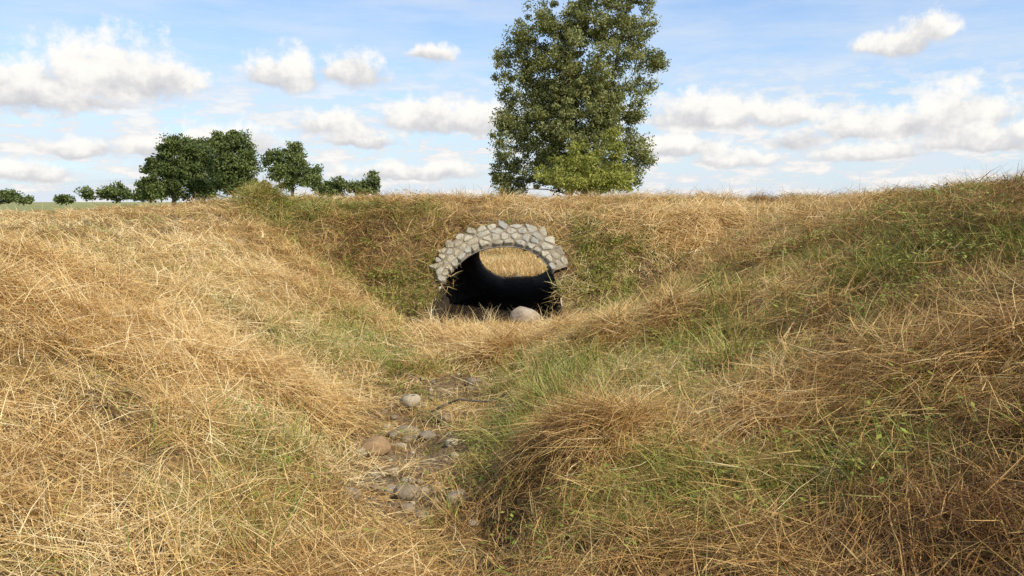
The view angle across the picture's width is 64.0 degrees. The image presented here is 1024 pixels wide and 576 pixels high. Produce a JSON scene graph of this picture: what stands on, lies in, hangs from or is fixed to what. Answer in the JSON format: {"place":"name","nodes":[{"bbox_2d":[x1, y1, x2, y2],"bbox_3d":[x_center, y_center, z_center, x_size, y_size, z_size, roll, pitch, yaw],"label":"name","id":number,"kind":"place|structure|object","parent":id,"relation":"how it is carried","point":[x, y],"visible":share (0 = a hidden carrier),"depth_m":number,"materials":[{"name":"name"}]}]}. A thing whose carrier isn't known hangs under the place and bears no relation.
{"place":"outdoors","nodes":[
{"label":"outdoors","id":0,"kind":"place"},
{"bbox_2d":[182,253,772,574],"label":"reed grass","id":1,"kind":"structure","parent":0,"point":[552,366],"depth_m":6.47,"materials":[{"name":"plant"}]},
{"bbox_2d":[0,191,1023,575],"bbox_3d":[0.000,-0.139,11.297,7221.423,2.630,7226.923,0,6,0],"label":"ground","id":2,"kind":"structure","parent":0,"point":[440,439],"depth_m":6.13,"materials":[{"name":"beige plant"}]},
{"bbox_2d":[133,133,211,204],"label":"oak tree","id":3,"kind":"object","parent":2,"relation":"on","point":[177,173],"visible":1,"depth_m":102.28,"materials":[{"name":"green plant"}]},
{"bbox_2d":[0,169,380,205],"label":"distant trees","id":4,"kind":"object","parent":2,"relation":"on","point":[111,192],"visible":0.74,"depth_m":123.48,"materials":[{"name":"green plant"}]},
{"bbox_2d":[186,136,222,201],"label":"oak tree","id":5,"kind":"object","parent":2,"relation":"on","point":[206,148],"visible":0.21,"depth_m":105.99,"materials":[{"name":"green plant"}]},
{"bbox_2d":[205,129,262,199],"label":"oak tree","id":6,"kind":"object","parent":2,"relation":"on","point":[228,168],"visible":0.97,"depth_m":98.04,"materials":[{"name":"green plant"}]},
{"bbox_2d":[238,179,280,192],"bbox_3d":[-4.628,-1.790,15.096,0.742,0.429,0.629,0,6,0],"label":"shrub","id":7,"kind":"object","parent":2,"relation":"on","point":[250,187],"visible":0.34,"depth_m":15.01,"materials":[{"name":"green plant"}]},
{"bbox_2d":[256,140,323,195],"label":"oak tree","id":8,"kind":"object","parent":2,"relation":"on","point":[291,163],"visible":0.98,"depth_m":98.08,"materials":[{"name":"green plant"}]},
{"bbox_2d":[337,373,496,546],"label":"stream stones","id":9,"kind":"object","parent":2,"relation":"on","point":[382,444],"visible":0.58,"depth_m":6.49,"materials":[{"name":"grey stone"}]},
{"bbox_2d":[430,387,514,412],"bbox_3d":[-0.364,1.034,7.588,0.800,0.217,0.107,-1,6,-11],"label":"fallen twig","id":10,"kind":"object","parent":2,"relation":"on","point":[443,405],"visible":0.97,"depth_m":7.56,"materials":[{"name":"brown wood"}]},
{"bbox_2d":[408,300,576,328],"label":"dry grass","id":11,"kind":"structure","parent":2,"relation":"on","point":[447,321],"depth_m":12.36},
{"bbox_2d":[429,220,567,324],"bbox_3d":[-0.126,-0.603,16.603,2.480,1.643,8.050,0,6,0],"label":"stone culvert","id":12,"kind":"object","parent":2,"relation":"on","point":[476,282],"visible":0.97,"depth_m":14.05,"materials":[{"name":"stone"}]},
{"bbox_2d":[328,181,688,277],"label":"grass","id":13,"kind":"structure","parent":2,"relation":"on","point":[517,265],"depth_m":23.31,"materials":[{"name":"beige plant"}]},
{"bbox_2d":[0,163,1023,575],"bbox_3d":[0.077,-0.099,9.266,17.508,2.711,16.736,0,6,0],"label":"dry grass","id":14,"kind":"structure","parent":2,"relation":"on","point":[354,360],"depth_m":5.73,"materials":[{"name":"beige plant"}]},
{"bbox_2d":[0,167,1023,575],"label":"green grass","id":15,"kind":"structure","parent":2,"relation":"on","point":[706,313],"depth_m":5.92,"materials":[{"name":"plant"}]},
{"bbox_2d":[0,167,1023,575],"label":"tall grass","id":16,"kind":"structure","parent":2,"relation":"on","point":[520,367],"depth_m":6.02,"materials":[{"name":"beige plant"}]},
{"bbox_2d":[0,173,1023,575],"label":"grass tussocks","id":17,"kind":"object","parent":2,"relation":"on","point":[280,323],"depth_m":5.34,"materials":[{"name":"plant"}]},
{"bbox_2d":[0,169,1023,574],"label":"weeds","id":18,"kind":"object","parent":2,"relation":"on","point":[614,361],"visible":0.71,"depth_m":6.75,"materials":[{"name":"green plant"}]},
{"bbox_2d":[509,306,539,324],"bbox_3d":[0.191,0.480,12.478,0.466,0.404,0.462,0,6,0],"label":"boulder","id":19,"kind":"object","parent":2,"relation":"on","point":[526,311],"visible":0.61,"depth_m":12.32,"materials":[{"name":"stone"}]},
{"bbox_2d":[487,0,671,197],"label":"willow tree","id":20,"kind":"object","parent":2,"relation":"on","point":[569,88],"visible":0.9,"depth_m":38.70,"materials":[{"name":"green plant"}]},
{"bbox_2d":[533,127,637,195],"bbox_3d":[3.222,-5.184,36.697,4.905,4.048,2.562,-1,6,-11],"label":"bush","id":21,"kind":"object","parent":2,"relation":"on","point":[582,177],"visible":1,"depth_m":36.31,"materials":[{"name":"green plant"}]},
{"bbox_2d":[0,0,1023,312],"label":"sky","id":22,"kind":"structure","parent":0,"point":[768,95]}
]}

